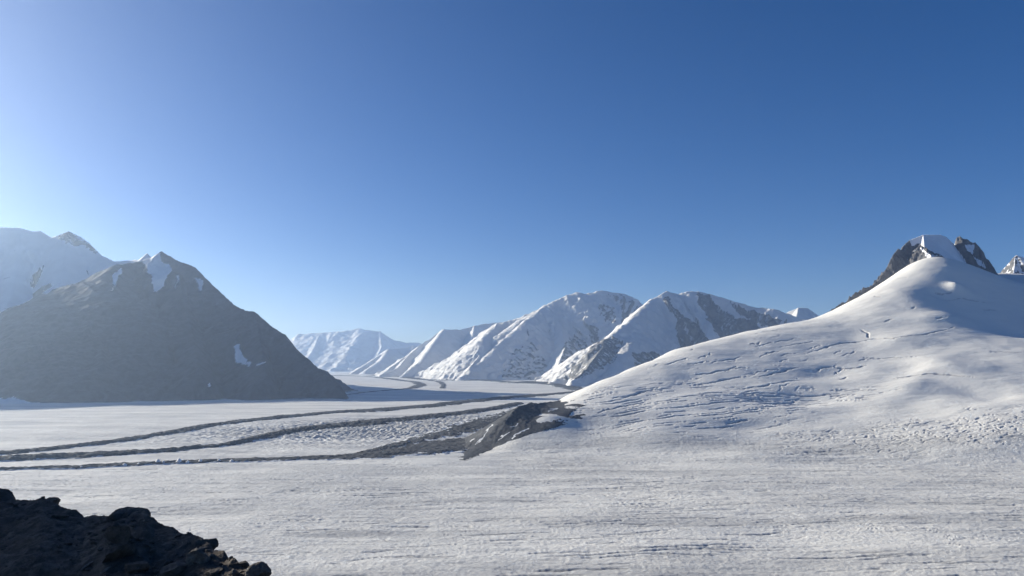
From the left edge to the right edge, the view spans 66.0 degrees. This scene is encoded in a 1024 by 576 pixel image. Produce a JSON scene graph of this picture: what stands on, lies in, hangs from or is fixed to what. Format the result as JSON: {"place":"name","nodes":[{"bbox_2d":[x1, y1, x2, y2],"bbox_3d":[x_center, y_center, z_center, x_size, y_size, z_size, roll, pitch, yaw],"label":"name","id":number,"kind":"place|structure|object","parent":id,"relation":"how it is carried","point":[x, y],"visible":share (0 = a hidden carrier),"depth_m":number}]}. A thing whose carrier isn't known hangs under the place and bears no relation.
{"place":"outdoors","nodes":[
{"label":"outdoors","id":0,"kind":"place"},
{"bbox_2d":[0,227,151,312],"bbox_3d":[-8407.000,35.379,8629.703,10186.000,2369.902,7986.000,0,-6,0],"label":"mountain","id":1,"kind":"structure","parent":0,"point":[33,264],"depth_m":10385.66},
{"bbox_2d":[0,498,263,575],"bbox_3d":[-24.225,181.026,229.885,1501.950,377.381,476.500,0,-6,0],"label":"rocky slope","id":2,"kind":"structure","parent":0,"point":[51,528],"depth_m":44.15},
{"bbox_2d":[0,488,15,500],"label":"boulder","id":3,"kind":"object","parent":2,"relation":"on","point":[6,494],"visible":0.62,"depth_m":53.87},
{"bbox_2d":[45,497,59,503],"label":"boulder","id":4,"kind":"object","parent":2,"relation":"on","point":[56,500],"visible":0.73,"depth_m":52.51},
{"bbox_2d":[51,513,68,518],"bbox_3d":[-28.517,14.479,49.838,0.985,0.485,0.771,2,-6,-20],"label":"boulder","id":5,"kind":"object","parent":2,"relation":"on","point":[60,515],"visible":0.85,"depth_m":49.59},
{"bbox_2d":[81,561,92,570],"bbox_3d":[-22.387,14.641,41.490,0.584,0.478,0.457,0,-6,0],"label":"boulder","id":6,"kind":"object","parent":2,"relation":"on","point":[86,566],"visible":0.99,"depth_m":41.41},
{"bbox_2d":[102,543,137,562],"bbox_3d":[-20.888,14.137,41.934,1.524,1.458,2.058,0,-6,0],"label":"boulder","id":7,"kind":"object","parent":2,"relation":"on","point":[124,550],"visible":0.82,"depth_m":41.43},
{"bbox_2d":[0,496,244,575],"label":"rubble","id":8,"kind":"object","parent":2,"relation":"on","point":[152,550],"visible":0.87,"depth_m":43.84},
{"bbox_2d":[100,506,150,522],"bbox_3d":[-24.134,14.409,49.205,2.924,1.369,2.161,5,-7,-42],"label":"boulder","id":9,"kind":"object","parent":2,"relation":"on","point":[117,514],"visible":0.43,"depth_m":48.71},
{"bbox_2d":[124,561,149,573],"bbox_3d":[-19.147,14.261,40.258,1.173,0.518,1.229,2,-6,-24],"label":"boulder","id":10,"kind":"object","parent":2,"relation":"on","point":[138,566],"visible":1,"depth_m":40.00},
{"bbox_2d":[159,562,186,575],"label":"boulder","id":11,"kind":"object","parent":2,"relation":"on","point":[175,569],"visible":1,"depth_m":39.70},
{"bbox_2d":[185,548,210,564],"bbox_3d":[-16.150,13.922,40.516,1.212,1.181,1.000,0,-6,0],"label":"boulder","id":12,"kind":"object","parent":2,"relation":"on","point":[199,556],"visible":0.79,"depth_m":40.21},
{"bbox_2d":[191,538,218,549],"bbox_3d":[-17.383,14.480,44.366,1.634,0.796,1.077,2,-6,-23],"label":"boulder","id":13,"kind":"object","parent":2,"relation":"on","point":[214,543],"visible":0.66,"depth_m":44.18},
{"bbox_2d":[204,567,223,575],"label":"boulder","id":14,"kind":"object","parent":2,"relation":"on","point":[212,572],"visible":1,"depth_m":38.87},
{"bbox_2d":[232,569,238,575],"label":"boulder","id":15,"kind":"object","parent":2,"relation":"on","point":[234,572],"visible":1,"depth_m":38.46},
{"bbox_2d":[229,561,249,568],"bbox_3d":[-13.835,14.200,40.019,0.700,0.600,0.977,-3,-6,27],"label":"boulder","id":16,"kind":"object","parent":2,"relation":"on","point":[245,564],"visible":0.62,"depth_m":39.86},
{"bbox_2d":[245,561,271,575],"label":"boulder","id":17,"kind":"object","parent":2,"relation":"on","point":[259,568],"visible":1,"depth_m":38.32},
{"bbox_2d":[0,251,357,403],"bbox_3d":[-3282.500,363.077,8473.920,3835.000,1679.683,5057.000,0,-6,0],"label":"mountain","id":18,"kind":"structure","parent":0,"point":[161,326],"depth_m":7306.10},
{"bbox_2d":[290,328,420,371],"bbox_3d":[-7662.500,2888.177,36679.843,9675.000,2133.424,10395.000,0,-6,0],"label":"mountain","id":19,"kind":"structure","parent":0,"point":[347,350],"depth_m":36101.77},
{"bbox_2d":[349,346,417,373],"bbox_3d":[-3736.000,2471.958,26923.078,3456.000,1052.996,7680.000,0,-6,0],"label":"mountain","id":20,"kind":"structure","parent":0,"point":[383,360],"depth_m":25120.63},
{"bbox_2d":[371,322,502,376],"bbox_3d":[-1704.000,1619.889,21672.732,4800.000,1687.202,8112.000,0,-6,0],"label":"mountain","id":21,"kind":"structure","parent":0,"point":[441,345],"depth_m":20087.34},
{"bbox_2d":[0,371,1023,575],"bbox_3d":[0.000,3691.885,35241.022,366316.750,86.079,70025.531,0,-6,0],"label":"glacier","id":22,"kind":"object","parent":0,"point":[600,504],"visible":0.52,"depth_m":1845.71},
{"bbox_2d":[0,402,523,461],"bbox_3d":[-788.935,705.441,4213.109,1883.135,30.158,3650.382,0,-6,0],"label":"moraine","id":23,"kind":"structure","parent":22,"relation":"on","point":[79,455],"depth_m":3170.71},
{"bbox_2d":[0,438,529,470],"bbox_3d":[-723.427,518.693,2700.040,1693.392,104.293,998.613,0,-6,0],"label":"moraine","id":24,"kind":"structure","parent":22,"relation":"on","point":[443,446],"depth_m":2513.73},
{"bbox_2d":[0,391,574,454],"bbox_3d":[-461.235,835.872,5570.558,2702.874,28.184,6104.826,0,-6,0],"label":"moraine","id":25,"kind":"structure","parent":22,"relation":"on","point":[164,433],"depth_m":4167.00},
{"bbox_2d":[332,375,427,394],"bbox_3d":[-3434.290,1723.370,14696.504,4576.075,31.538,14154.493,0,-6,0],"label":"moraine","id":26,"kind":"structure","parent":22,"relation":"on","point":[418,384],"depth_m":11976.42},
{"bbox_2d":[407,378,446,387],"bbox_3d":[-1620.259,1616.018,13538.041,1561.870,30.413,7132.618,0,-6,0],"label":"moraine","id":27,"kind":"structure","parent":22,"relation":"on","point":[442,384],"depth_m":12100.73},
{"bbox_2d":[356,408,514,452],"bbox_3d":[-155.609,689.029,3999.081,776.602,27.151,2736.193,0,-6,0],"label":"moraine","id":28,"kind":"structure","parent":22,"relation":"on","point":[470,425],"depth_m":3472.14},
{"bbox_2d":[370,375,584,390],"bbox_3d":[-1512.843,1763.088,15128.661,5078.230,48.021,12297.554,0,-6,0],"label":"moraine","id":29,"kind":"structure","parent":22,"relation":"on","point":[570,388],"depth_m":12492.72},
{"bbox_2d":[459,399,585,459],"bbox_3d":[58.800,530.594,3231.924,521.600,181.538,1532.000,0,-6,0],"label":"rock rib","id":30,"kind":"object","parent":22,"relation":"on","point":[518,422],"visible":0.94,"depth_m":2916.16},
{"bbox_2d":[0,0,1023,343],"label":"sky","id":31,"kind":"structure","parent":0,"point":[408,171]},
{"bbox_2d":[414,290,642,380],"bbox_3d":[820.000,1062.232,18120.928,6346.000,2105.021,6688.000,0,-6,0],"label":"mountain","id":32,"kind":"structure","parent":0,"point":[541,341],"depth_m":16783.07},
{"bbox_2d":[534,291,805,386],"bbox_3d":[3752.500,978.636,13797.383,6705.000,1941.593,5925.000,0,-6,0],"label":"mountain","id":33,"kind":"structure","parent":0,"point":[663,323],"depth_m":13361.08},
{"bbox_2d":[532,257,1023,442],"bbox_3d":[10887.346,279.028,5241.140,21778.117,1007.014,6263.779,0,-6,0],"label":"snow hill","id":34,"kind":"structure","parent":0,"point":[930,348],"depth_m":3530.52},
{"bbox_2d":[786,308,817,319],"bbox_3d":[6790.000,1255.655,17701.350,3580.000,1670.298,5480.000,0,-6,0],"label":"mountain","id":35,"kind":"structure","parent":0,"point":[805,313],"depth_m":17797.49},
{"bbox_2d":[829,235,998,311],"bbox_3d":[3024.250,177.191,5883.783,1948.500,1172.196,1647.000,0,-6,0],"label":"mountain","id":36,"kind":"structure","parent":0,"point":[961,249],"depth_m":5834.26},
{"bbox_2d":[1001,255,1023,273],"bbox_3d":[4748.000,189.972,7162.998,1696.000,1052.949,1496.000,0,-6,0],"label":"mountain","id":37,"kind":"structure","parent":0,"point":[1015,265],"depth_m":6994.86}
]}

